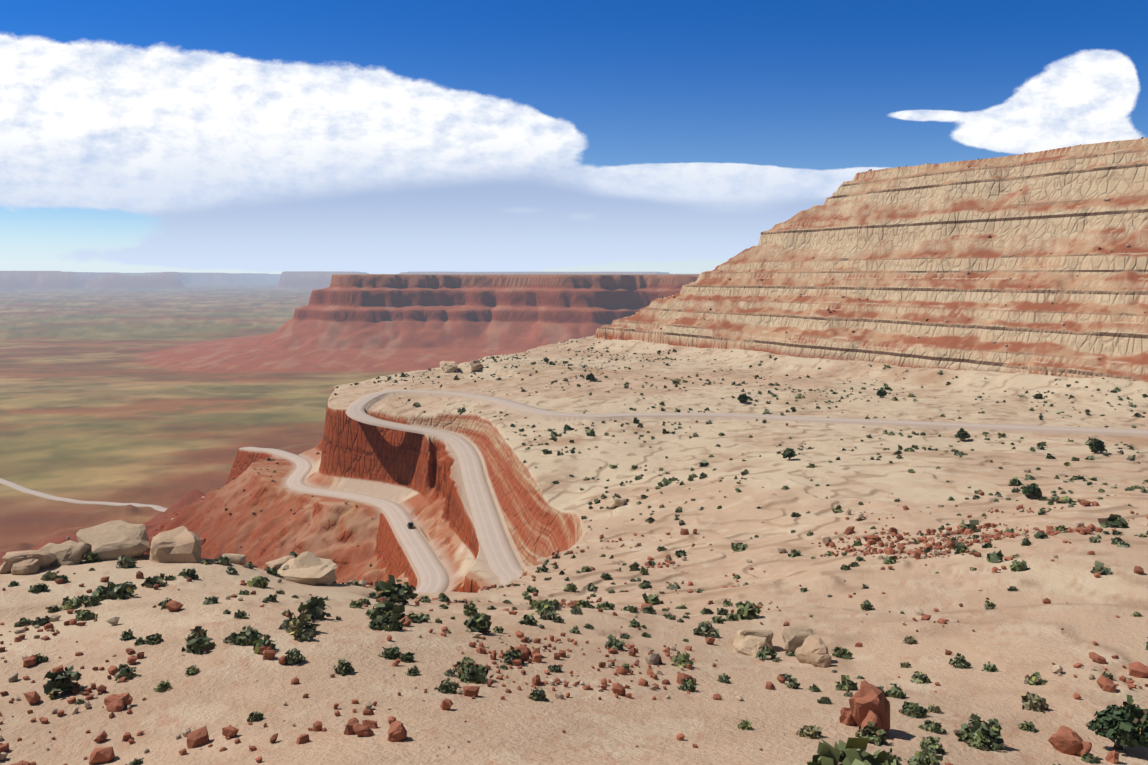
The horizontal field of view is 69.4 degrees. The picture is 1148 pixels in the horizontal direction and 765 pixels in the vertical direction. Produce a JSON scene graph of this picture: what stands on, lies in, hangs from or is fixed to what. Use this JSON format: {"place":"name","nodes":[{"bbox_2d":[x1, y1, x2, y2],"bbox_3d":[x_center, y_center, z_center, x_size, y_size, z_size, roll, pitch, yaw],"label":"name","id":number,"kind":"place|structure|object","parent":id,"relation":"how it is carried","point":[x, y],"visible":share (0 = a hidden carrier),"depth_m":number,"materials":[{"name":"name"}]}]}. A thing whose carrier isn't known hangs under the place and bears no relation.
{"place":"outdoors","nodes":[
{"label":"outdoors","id":0,"kind":"place"},
{"bbox_2d":[0,478,203,511],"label":"valley road","id":1,"kind":"structure","parent":0,"point":[41,494],"depth_m":1112.43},
{"bbox_2d":[241,447,448,592],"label":"road","id":2,"kind":"structure","parent":0,"point":[432,572],"depth_m":300.22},
{"bbox_2d":[407,522,413,528],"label":"suv","id":3,"kind":"object","parent":2,"relation":"on","point":[410,525],"visible":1,"depth_m":294.17,"materials":[{"name":"grey paint"}]},
{"bbox_2d":[0,138,1147,764],"bbox_3d":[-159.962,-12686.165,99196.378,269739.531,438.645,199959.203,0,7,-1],"label":"terrain","id":4,"kind":"structure","parent":0,"point":[172,392],"depth_m":283.52,"materials":[{"name":"beige sand"}]},
{"bbox_2d":[0,360,1118,763],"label":"boulder","id":5,"kind":"object","parent":4,"relation":"on","point":[182,544],"visible":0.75,"depth_m":60.93,"materials":[{"name":"stone"}]},
{"bbox_2d":[0,491,1147,764],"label":"rubble rocks","id":6,"kind":"object","parent":4,"relation":"on","point":[198,737],"visible":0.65,"depth_m":44.68,"materials":[{"name":"stone"}]},
{"bbox_2d":[7,144,1147,764],"bbox_3d":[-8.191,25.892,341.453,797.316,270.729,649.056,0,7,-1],"label":"shrubs","id":7,"kind":"object","parent":4,"relation":"on","point":[389,614],"visible":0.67,"depth_m":51.49,"materials":[{"name":"green plant"}]},
{"bbox_2d":[66,137,1143,584],"bbox_3d":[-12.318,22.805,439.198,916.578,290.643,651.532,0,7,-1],"label":"talus rocks","id":8,"kind":"object","parent":4,"relation":"on","point":[1026,469],"visible":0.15,"depth_m":385.82,"materials":[{"name":"stone"}]},
{"bbox_2d":[543,358,1147,749],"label":"juniper","id":9,"kind":"object","parent":4,"relation":"on","point":[1126,724],"depth_m":33.09,"materials":[{"name":"green plant"}]},
{"bbox_2d":[0,0,1147,273],"label":"sky","id":10,"kind":"structure","parent":0,"point":[137,136],"materials":[{"name":"blue"}]},
{"bbox_2d":[346,389,1147,584],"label":"road","id":11,"kind":"structure","parent":0,"point":[505,566],"depth_m":281.22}
]}

